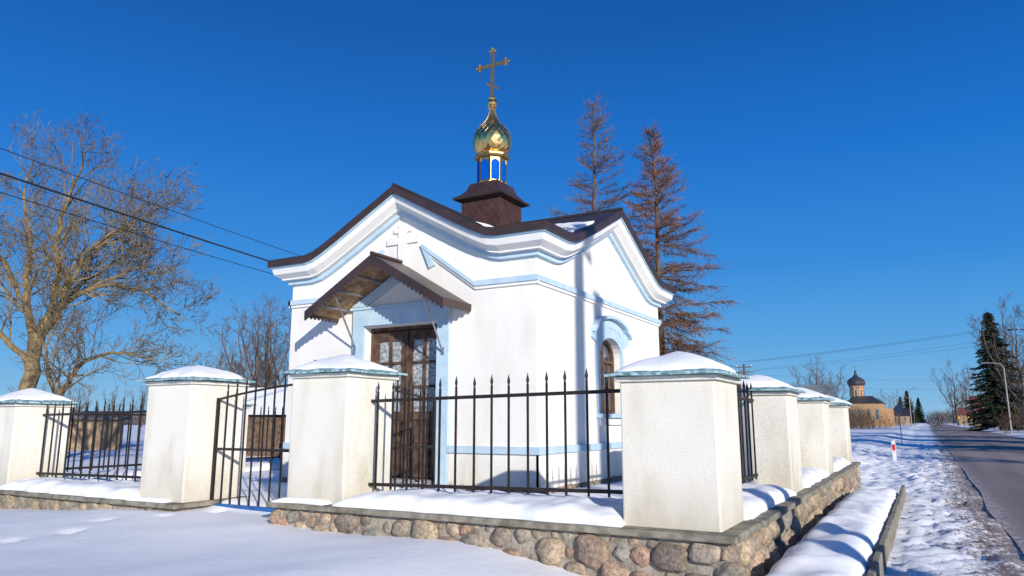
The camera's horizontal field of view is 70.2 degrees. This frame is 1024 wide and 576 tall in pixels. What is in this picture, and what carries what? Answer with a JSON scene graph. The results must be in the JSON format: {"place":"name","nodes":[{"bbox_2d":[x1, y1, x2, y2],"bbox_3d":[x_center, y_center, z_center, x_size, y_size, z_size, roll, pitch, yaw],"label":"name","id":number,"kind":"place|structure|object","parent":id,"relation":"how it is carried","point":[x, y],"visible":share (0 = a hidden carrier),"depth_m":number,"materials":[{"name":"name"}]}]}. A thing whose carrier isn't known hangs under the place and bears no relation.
{"place":"outdoors","nodes":[
{"label":"outdoors","id":0,"kind":"place"},
{"bbox_2d":[0,421,1023,575],"bbox_3d":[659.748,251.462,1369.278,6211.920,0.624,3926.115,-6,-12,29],"label":"snowy ground","id":1,"kind":"structure","parent":0,"point":[949,524],"depth_m":8.01,"materials":[{"name":"white snow"}]},
{"bbox_2d":[41,376,73,398],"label":"bare tree","id":2,"kind":"object","parent":1,"relation":"on","point":[61,385],"visible":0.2,"depth_m":79.34,"materials":[{"name":"brown plant"}]},
{"bbox_2d":[60,377,96,410],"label":"bare tree","id":3,"kind":"object","parent":1,"relation":"on","point":[81,408],"visible":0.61,"depth_m":74.14,"materials":[{"name":"brown plant"}]},
{"bbox_2d":[68,411,130,449],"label":"brick shed","id":4,"kind":"structure","parent":1,"relation":"on","point":[89,430],"depth_m":35.68,"materials":[{"name":"brick"}]},
{"bbox_2d":[0,494,207,511],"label":"stone base wall","id":5,"kind":"structure","parent":1,"relation":"on","point":[67,507],"depth_m":10.69,"materials":[{"name":"grey stone"}]},
{"bbox_2d":[0,406,69,484],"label":"pillar","id":6,"kind":"object","parent":5,"relation":"on","point":[21,433],"visible":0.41,"depth_m":12.13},
{"bbox_2d":[0,403,73,406],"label":"collar","id":7,"kind":"object","parent":6,"relation":"on","point":[30,405],"visible":0.82,"depth_m":12.20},
{"bbox_2d":[0,399,81,403],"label":"cap","id":8,"kind":"object","parent":7,"relation":"on","point":[38,401],"visible":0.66,"depth_m":12.26,"materials":[{"name":"teal paint"}]},
{"bbox_2d":[0,388,72,400],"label":"snow cap","id":9,"kind":"structure","parent":8,"relation":"on","point":[31,394],"depth_m":12.42,"materials":[{"name":"white snow"}]},
{"bbox_2d":[0,494,192,510],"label":"fieldstones","id":10,"kind":"object","parent":5,"relation":"attached to","point":[7,501],"visible":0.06,"depth_m":10.87,"materials":[{"name":"beige stone"}]},
{"bbox_2d":[0,469,279,509],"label":"coping","id":11,"kind":"object","parent":5,"relation":"on","point":[172,505],"visible":0.12,"depth_m":10.09,"materials":[{"name":"concrete"}]},
{"bbox_2d":[139,384,244,502],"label":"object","id":12,"kind":"object","parent":11,"relation":"on","point":[178,445],"visible":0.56,"depth_m":10.07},
{"bbox_2d":[145,380,248,386],"bbox_3d":[-4.561,1.400,10.582,1.000,0.052,1.000,-6,-12,29],"label":"collar","id":13,"kind":"object","parent":12,"relation":"on","point":[192,382],"visible":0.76,"depth_m":10.20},
{"bbox_2d":[137,376,255,382],"bbox_3d":[-4.561,1.283,10.603,1.150,0.194,1.150,-6,-12,29],"label":"cap","id":14,"kind":"object","parent":13,"relation":"on","point":[195,378],"visible":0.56,"depth_m":10.18,"materials":[{"name":"teal paint"}]},
{"bbox_2d":[145,365,244,378],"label":"snow cap","id":15,"kind":"structure","parent":14,"relation":"on","point":[200,371],"depth_m":10.35,"materials":[{"name":"white snow"}]},
{"bbox_2d":[0,456,850,526],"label":"snow","id":16,"kind":"structure","parent":11,"relation":"on","point":[758,500],"depth_m":7.93,"materials":[{"name":"white snow"}]},
{"bbox_2d":[36,396,146,480],"bbox_3d":[-6.457,2.354,11.471,3.480,1.318,0.032,-6,-12,29],"label":"iron fence panel","id":17,"kind":"object","parent":16,"relation":"on","point":[97,475],"visible":0.81,"depth_m":11.58,"materials":[{"name":"black metal"}]},
{"bbox_2d":[65,402,145,471],"bbox_3d":[-7.381,2.856,14.191,0.061,1.271,3.060,-6,-12,29],"label":"iron fence panel","id":18,"kind":"object","parent":16,"relation":"on","point":[103,466],"visible":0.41,"depth_m":13.70,"materials":[{"name":"black metal"}]},
{"bbox_2d":[246,407,285,460],"bbox_3d":[-5.473,3.467,17.538,0.061,1.271,3.060,-6,-12,29],"label":"iron fence panel","id":19,"kind":"object","parent":16,"relation":"on","point":[265,457],"visible":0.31,"depth_m":17.06,"materials":[{"name":"black metal"}]},
{"bbox_2d":[368,368,622,496],"bbox_3d":[-0.234,1.600,8.059,3.450,1.353,0.032,-6,-12,29],"label":"iron fence panel","id":20,"kind":"object","parent":16,"relation":"on","point":[508,488],"visible":0.86,"depth_m":8.01,"materials":[{"name":"black metal"}]},
{"bbox_2d":[240,408,248,470],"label":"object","id":21,"kind":"object","parent":5,"relation":"on","point":[245,438],"visible":0.11,"depth_m":15.96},
{"bbox_2d":[0,109,224,397],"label":"bare walnut tree","id":22,"kind":"object","parent":1,"relation":"on","point":[66,293],"visible":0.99,"depth_m":21.84,"materials":[{"name":"brown plant"}]},
{"bbox_2d":[102,387,128,410],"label":"bare tree","id":23,"kind":"object","parent":1,"relation":"on","point":[112,400],"visible":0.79,"depth_m":88.92,"materials":[{"name":"brown plant"}]},
{"bbox_2d":[127,385,147,426],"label":"bare tree","id":24,"kind":"object","parent":1,"relation":"on","point":[144,400],"visible":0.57,"depth_m":83.70,"materials":[{"name":"brown plant"}]},
{"bbox_2d":[209,352,241,372],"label":"bare tree","id":25,"kind":"object","parent":1,"relation":"on","point":[220,362],"visible":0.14,"depth_m":79.76,"materials":[{"name":"brown plant"}]},
{"bbox_2d":[192,337,261,387],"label":"bare tree","id":26,"kind":"object","parent":1,"relation":"on","point":[235,362],"visible":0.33,"depth_m":65.72,"materials":[{"name":"brown plant"}]},
{"bbox_2d":[213,350,263,387],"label":"bare tree","id":27,"kind":"object","parent":1,"relation":"on","point":[237,364],"visible":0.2,"depth_m":89.55,"materials":[{"name":"brown plant"}]},
{"bbox_2d":[208,293,291,387],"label":"bare tree","id":28,"kind":"object","parent":1,"relation":"on","point":[257,361],"visible":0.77,"depth_m":59.63,"materials":[{"name":"brown plant"}]},
{"bbox_2d":[221,293,290,387],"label":"bare tree","id":29,"kind":"object","parent":1,"relation":"on","point":[275,346],"visible":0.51,"depth_m":60.69,"materials":[{"name":"brown plant"}]},
{"bbox_2d":[209,360,315,511],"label":"iron gate","id":30,"kind":"structure","parent":1,"relation":"on","point":[233,449],"depth_m":9.87,"materials":[{"name":"black metal"}]},
{"bbox_2d":[240,308,291,387],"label":"bare tree","id":31,"kind":"object","parent":1,"relation":"on","point":[279,364],"visible":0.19,"depth_m":60.92,"materials":[{"name":"brown plant"}]},
{"bbox_2d":[245,387,287,455],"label":"wooden barn","id":32,"kind":"structure","parent":1,"relation":"on","point":[270,398],"depth_m":29.50,"materials":[{"name":"wood planks"},{"name":"snow"}]},
{"bbox_2d":[393,379,435,489],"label":"iron gate","id":33,"kind":"structure","parent":1,"relation":"on","point":[412,447],"depth_m":10.81,"materials":[{"name":"black metal"}]},
{"bbox_2d":[267,47,676,493],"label":"orthodox chapel","id":34,"kind":"structure","parent":1,"relation":"on","point":[481,288],"depth_m":12.53,"materials":[{"name":"white paint"}]},
{"bbox_2d":[370,324,436,478],"bbox_3d":[-1.821,1.949,12.590,1.600,2.590,0.190,-6,-12,29],"label":"double door","id":35,"kind":"structure","parent":34,"relation":"in","point":[410,350],"depth_m":12.57,"materials":[{"name":"brown wood"}]},
{"bbox_2d":[590,315,631,424],"bbox_3d":[1.834,1.562,13.869,0.330,2.050,1.860,-6,-12,29],"label":"arched window","id":36,"kind":"structure","parent":34,"relation":"in","point":[600,330],"depth_m":13.95,"materials":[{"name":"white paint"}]},
{"bbox_2d":[93,404,967,424],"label":"distant trees","id":37,"kind":"object","parent":1,"relation":"on","point":[938,417],"visible":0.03,"depth_m":406.02,"materials":[{"name":"brown plant"}]},
{"bbox_2d":[282,484,840,575],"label":"stone wall base","id":38,"kind":"object","parent":1,"relation":"on","point":[527,549],"visible":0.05,"depth_m":6.83,"materials":[{"name":"grey stone"}]},
{"bbox_2d":[266,462,860,544],"bbox_3d":[2.675,3.366,12.966,5.490,0.074,13.120,-6,-12,29],"label":"coping","id":39,"kind":"object","parent":38,"relation":"on","point":[736,534],"visible":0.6,"depth_m":7.11,"materials":[{"name":"concrete"}]},
{"bbox_2d":[287,377,394,503],"bbox_3d":[-2.114,1.921,9.073,0.900,1.560,0.900,-6,-12,29],"label":"pillar","id":40,"kind":"object","parent":39,"relation":"on","point":[332,441],"visible":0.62,"depth_m":8.72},
{"bbox_2d":[289,372,398,379],"bbox_3d":[-2.114,1.130,9.217,0.970,0.052,0.970,-6,-12,29],"label":"collar","id":41,"kind":"object","parent":40,"relation":"on","point":[342,374],"visible":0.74,"depth_m":8.84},
{"bbox_2d":[280,368,407,375],"bbox_3d":[-2.114,1.013,9.239,1.120,0.194,1.120,-6,-12,29],"label":"cap","id":42,"kind":"object","parent":41,"relation":"on","point":[332,370],"visible":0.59,"depth_m":8.85,"materials":[{"name":"teal paint"}]},
{"bbox_2d":[295,354,397,371],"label":"snow cap","id":43,"kind":"structure","parent":42,"relation":"on","point":[344,361],"depth_m":8.96,"materials":[{"name":"white snow"}]},
{"bbox_2d":[620,380,743,531],"bbox_3d":[1.636,1.585,6.995,0.900,1.335,0.900,-6,-12,29],"label":"pillar","id":44,"kind":"object","parent":39,"relation":"on","point":[681,463],"visible":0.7,"depth_m":6.62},
{"bbox_2d":[615,374,740,383],"bbox_3d":[1.636,0.905,7.119,0.970,0.052,0.970,-6,-12,29],"label":"collar","id":45,"kind":"object","parent":44,"relation":"on","point":[723,378],"visible":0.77,"depth_m":6.71,"materials":[{"name":"paint"}]},
{"bbox_2d":[604,368,749,378],"bbox_3d":[1.636,0.788,7.141,1.120,0.194,1.120,-6,-12,29],"label":"cap","id":46,"kind":"object","parent":45,"relation":"on","point":[682,372],"visible":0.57,"depth_m":6.66,"materials":[{"name":"teal paint"}]},
{"bbox_2d":[615,351,735,372],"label":"snow cap","id":47,"kind":"structure","parent":46,"relation":"on","point":[678,360],"depth_m":6.81,"materials":[{"name":"white snow"}]},
{"bbox_2d":[736,380,757,483],"bbox_3d":[2.595,1.706,8.711,0.064,1.322,3.060,-6,-12,29],"label":"iron fence panel","id":48,"kind":"object","parent":44,"relation":"attached to","point":[752,475],"visible":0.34,"depth_m":9.52,"materials":[{"name":"black metal"}]},
{"bbox_2d":[737,395,802,492],"bbox_3d":[3.545,2.213,10.338,0.900,1.340,0.900,-6,-12,29],"label":"pillar","id":49,"kind":"object","parent":39,"relation":"on","point":[777,444],"visible":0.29,"depth_m":9.89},
{"bbox_2d":[741,391,799,396],"bbox_3d":[3.545,1.531,10.462,0.970,0.052,0.970,-6,-12,29],"label":"collar","id":50,"kind":"object","parent":49,"relation":"on","point":[790,393],"visible":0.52,"depth_m":9.97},
{"bbox_2d":[741,386,805,392],"bbox_3d":[3.545,1.413,10.484,1.120,0.194,1.120,-6,-12,29],"label":"cap","id":51,"kind":"object","parent":50,"relation":"on","point":[783,388],"visible":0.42,"depth_m":9.93,"materials":[{"name":"teal paint"}]},
{"bbox_2d":[740,375,796,388],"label":"snow","id":52,"kind":"structure","parent":51,"relation":"on","point":[759,381],"depth_m":10.13,"materials":[{"name":"white snow"}]},
{"bbox_2d":[797,403,833,473],"bbox_3d":[5.502,2.850,13.767,0.900,1.320,0.900,-6,-12,29],"label":"pillar","id":53,"kind":"object","parent":39,"relation":"on","point":[815,435],"visible":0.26,"depth_m":13.30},
{"bbox_2d":[797,400,830,403],"bbox_3d":[5.502,2.177,13.890,0.970,0.052,0.970,-6,-12,29],"label":"collar","id":54,"kind":"object","parent":53,"relation":"on","point":[813,401],"visible":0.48,"depth_m":13.37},
{"bbox_2d":[797,396,834,400],"bbox_3d":[5.502,2.060,13.912,1.120,0.194,1.120,-6,-12,29],"label":"cap","id":55,"kind":"object","parent":54,"relation":"on","point":[815,398],"visible":0.38,"depth_m":13.32,"materials":[{"name":"teal paint"}]},
{"bbox_2d":[796,387,826,396],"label":"snow","id":56,"kind":"structure","parent":55,"relation":"on","point":[809,393],"depth_m":13.50,"materials":[{"name":"white snow"}]},
{"bbox_2d":[829,407,852,462],"bbox_3d":[7.460,3.486,17.197,0.900,1.300,0.900,-6,-12,29],"label":"pillar","id":57,"kind":"object","parent":39,"relation":"on","point":[840,431],"visible":0.24,"depth_m":16.71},
{"bbox_2d":[829,405,849,407],"bbox_3d":[7.460,2.823,17.318,0.970,0.052,0.970,-6,-12,29],"label":"collar","id":58,"kind":"object","parent":57,"relation":"on","point":[846,406],"visible":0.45,"depth_m":16.78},
{"bbox_2d":[829,402,852,405],"bbox_3d":[7.460,2.706,17.340,1.120,0.194,1.120,-6,-12,29],"label":"cap","id":59,"kind":"object","parent":58,"relation":"on","point":[837,403],"visible":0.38,"depth_m":16.74,"materials":[{"name":"teal paint"}]},
{"bbox_2d":[826,395,850,403],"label":"snow","id":60,"kind":"structure","parent":59,"relation":"on","point":[836,399],"depth_m":16.91,"materials":[{"name":"white snow"}]},
{"bbox_2d":[269,466,861,575],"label":"fieldstones","id":61,"kind":"object","parent":38,"relation":"attached to","point":[800,521],"visible":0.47,"depth_m":7.03,"materials":[{"name":"beige stone"}]},
{"bbox_2d":[545,91,660,266],"bbox_3d":[3.794,-0.983,32.800,6.149,16.934,6.707,1,-10,-4],"label":"larch tree","id":62,"kind":"object","parent":1,"relation":"on","point":[593,203],"visible":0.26,"depth_m":33.49,"materials":[{"name":"brown plant"}]},
{"bbox_2d":[623,123,754,375],"bbox_3d":[6.802,0.033,30.254,6.824,15.044,7.466,-2,-10,9],"label":"larch tree","id":63,"kind":"object","parent":1,"relation":"on","point":[672,320],"visible":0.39,"depth_m":30.47,"materials":[{"name":"brown plant"}]},
{"bbox_2d":[736,364,752,374],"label":"utility pole","id":64,"kind":"object","parent":1,"relation":"on","point":[744,367],"visible":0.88,"depth_m":72.65,"materials":[{"name":"grey wood"}]},
{"bbox_2d":[748,373,989,399],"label":"power lines","id":65,"kind":"object","parent":64,"relation":"attached to","point":[870,379],"visible":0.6,"depth_m":79.09,"materials":[{"name":"metal"}]},
{"bbox_2d":[743,323,1023,370],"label":"power lines","id":66,"kind":"object","parent":64,"relation":"attached to","point":[894,344],"visible":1,"depth_m":65.54,"materials":[{"name":"metal"}]},
{"bbox_2d":[790,376,823,387],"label":"bare tree","id":67,"kind":"object","parent":1,"relation":"on","point":[801,383],"visible":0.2,"depth_m":117.18,"materials":[{"name":"brown plant"}]},
{"bbox_2d":[789,354,846,392],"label":"bare tree","id":68,"kind":"object","parent":1,"relation":"on","point":[816,379],"visible":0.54,"depth_m":111.19,"materials":[{"name":"brown plant"}]},
{"bbox_2d":[802,385,834,396],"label":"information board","id":69,"kind":"object","parent":1,"relation":"on","point":[826,390],"visible":0.42,"depth_m":59.38,"materials":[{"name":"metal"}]},
{"bbox_2d":[765,488,897,575],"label":"snow bank","id":70,"kind":"structure","parent":1,"relation":"on","point":[843,537],"depth_m":7.74,"materials":[{"name":"white snow"}]},
{"bbox_2d":[814,369,849,398],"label":"bare tree","id":71,"kind":"object","parent":1,"relation":"on","point":[830,383],"visible":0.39,"depth_m":116.48,"materials":[{"name":"brown plant"}]},
{"bbox_2d":[849,412,866,427],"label":"shrub thicket","id":72,"kind":"object","parent":1,"relation":"on","point":[851,423],"visible":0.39,"depth_m":104.02,"materials":[{"name":"brown plant"}]},
{"bbox_2d":[848,405,879,428],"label":"shrub thicket","id":73,"kind":"object","parent":1,"relation":"on","point":[863,419],"visible":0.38,"depth_m":121.91,"materials":[{"name":"brown plant"}]},
{"bbox_2d":[849,405,878,427],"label":"shrub thicket","id":74,"kind":"object","parent":1,"relation":"on","point":[863,415],"visible":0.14,"depth_m":148.94,"materials":[{"name":"brown plant"}]},
{"bbox_2d":[849,399,891,428],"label":"shrub thicket","id":75,"kind":"object","parent":1,"relation":"on","point":[883,420],"visible":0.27,"depth_m":132.11,"materials":[{"name":"brown plant"}]},
{"bbox_2d":[847,365,894,426],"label":"brick church","id":76,"kind":"structure","parent":1,"relation":"on","point":[856,381],"depth_m":179.55,"materials":[{"name":"brown brick"}]},
{"bbox_2d":[872,391,893,408],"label":"bare tree","id":77,"kind":"object","parent":1,"relation":"on","point":[885,400],"visible":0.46,"depth_m":212.09,"materials":[{"name":"brown plant"}]},
{"bbox_2d":[866,485,905,575],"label":"concrete kerb","id":78,"kind":"structure","parent":1,"relation":"on","point":[878,563],"depth_m":8.74,"materials":[{"name":"grey concrete"}]},
{"bbox_2d":[891,439,896,460],"bbox_3d":[15.425,6.549,29.404,0.140,0.880,0.068,-6,-12,29],"label":"road delineator","id":79,"kind":"object","parent":1,"relation":"on","point":[894,450],"visible":0.88,"depth_m":29.38,"materials":[{"name":"white plastic"}]},
{"bbox_2d":[886,390,906,424],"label":"bare tree","id":80,"kind":"object","parent":1,"relation":"on","point":[898,403],"visible":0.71,"depth_m":235.72,"materials":[{"name":"brown plant"}]},
{"bbox_2d":[893,404,904,444],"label":"traffic sign","id":81,"kind":"object","parent":1,"relation":"on","point":[898,409],"visible":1,"depth_m":47.13,"materials":[{"name":"metal"}]},
{"bbox_2d":[894,409,909,424],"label":"village house","id":82,"kind":"structure","parent":1,"relation":"on","point":[905,413],"depth_m":249.70,"materials":[{"name":"brick"}]},
{"bbox_2d":[908,388,912,426],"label":"street lamp","id":83,"kind":"object","parent":1,"relation":"on","point":[910,408],"visible":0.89,"depth_m":156.24,"materials":[{"name":"metal"}]},
{"bbox_2d":[903,391,918,423],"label":"spruce tree","id":84,"kind":"object","parent":1,"relation":"on","point":[906,404],"visible":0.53,"depth_m":277.65,"materials":[{"name":"green plant"}]},
{"bbox_2d":[914,398,928,423],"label":"spruce tree","id":85,"kind":"object","parent":1,"relation":"on","point":[918,409],"visible":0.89,"depth_m":284.38,"materials":[{"name":"green plant"}]},
{"bbox_2d":[930,360,969,424],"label":"bare tree","id":86,"kind":"object","parent":1,"relation":"on","point":[950,396],"visible":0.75,"depth_m":255.07,"materials":[{"name":"brown plant"}]},
{"bbox_2d":[958,396,964,426],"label":"utility pole","id":87,"kind":"object","parent":1,"relation":"on","point":[961,397],"visible":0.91,"depth_m":193.76,"materials":[{"name":"grey wood"}]},
{"bbox_2d":[955,408,971,424],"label":"village house","id":88,"kind":"structure","parent":1,"relation":"on","point":[960,411],"depth_m":266.41,"materials":[{"name":"brick"}]},
{"bbox_2d":[946,367,981,425],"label":"bare tree","id":89,"kind":"object","parent":1,"relation":"on","point":[963,400],"visible":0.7,"depth_m":202.56,"materials":[{"name":"brown plant"}]},
{"bbox_2d":[970,367,982,393],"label":"bare tree","id":90,"kind":"object","parent":1,"relation":"on","point":[976,379],"visible":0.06,"depth_m":182.38,"materials":[{"name":"brown plant"}]},
{"bbox_2d":[969,396,993,427],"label":"brick house","id":91,"kind":"structure","parent":1,"relation":"on","point":[971,398],"depth_m":162.25,"materials":[{"name":"red brick"}]},
{"bbox_2d":[962,312,1023,430],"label":"spruce tree","id":92,"kind":"object","parent":1,"relation":"on","point":[989,397],"visible":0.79,"depth_m":109.20,"materials":[{"name":"green plant"}]},
{"bbox_2d":[966,293,1023,406],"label":"bare tree","id":93,"kind":"object","parent":1,"relation":"on","point":[1003,325],"visible":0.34,"depth_m":125.19,"materials":[{"name":"plant"}]},
{"bbox_2d":[981,362,1012,433],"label":"street lamp","id":94,"kind":"object","parent":1,"relation":"on","point":[1011,432],"visible":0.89,"depth_m":87.23,"materials":[{"name":"metal"}]},
{"bbox_2d":[972,302,1023,415],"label":"bare tree","id":95,"kind":"object","parent":1,"relation":"on","point":[1017,366],"visible":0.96,"depth_m":95.98,"materials":[{"name":"plant"}]},
{"bbox_2d":[994,398,1023,433],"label":"shrub thicket","id":96,"kind":"object","parent":1,"relation":"on","point":[1006,423],"visible":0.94,"depth_m":88.11,"materials":[{"name":"brown plant"}]},
{"bbox_2d":[996,402,1023,430],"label":"shrub thicket","id":97,"kind":"object","parent":1,"relation":"on","point":[1011,418],"visible":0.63,"depth_m":104.36,"materials":[{"name":"brown plant"}]},
{"bbox_2d":[1003,329,1023,395],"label":"bare tree","id":98,"kind":"object","parent":1,"relation":"on","point":[1015,353],"visible":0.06,"depth_m":140.51,"materials":[{"name":"brown plant"}]},
{"bbox_3d":[-4.288,3.465,28.158,1.400,6.700,0.259,-6,-12,29],"label":"utility pole","id":99,"kind":"object","parent":1,"relation":"on","visible":0},
{"bbox_2d":[0,148,299,274],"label":"power lines","id":100,"kind":"object","parent":99,"relation":"attached to","point":[30,183],"visible":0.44,"depth_m":15.81,"materials":[{"name":"metal"}]},
{"bbox_2d":[0,0,1023,420],"label":"sky","id":101,"kind":"structure","parent":0,"point":[856,167],"materials":[{"name":"blue"}]},
{"bbox_2d":[929,422,1023,553],"bbox_3d":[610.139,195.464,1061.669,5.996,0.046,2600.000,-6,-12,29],"label":"asphalt road","id":102,"kind":"structure","parent":0,"point":[991,466],"depth_m":24.38,"materials":[{"name":"grey asphalt"}]},
{"bbox_2d":[934,421,941,426],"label":"passenger car","id":103,"kind":"object","parent":102,"relation":"on","point":[937,423],"visible":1,"depth_m":198.71,"materials":[{"name":"paint"}]}
]}

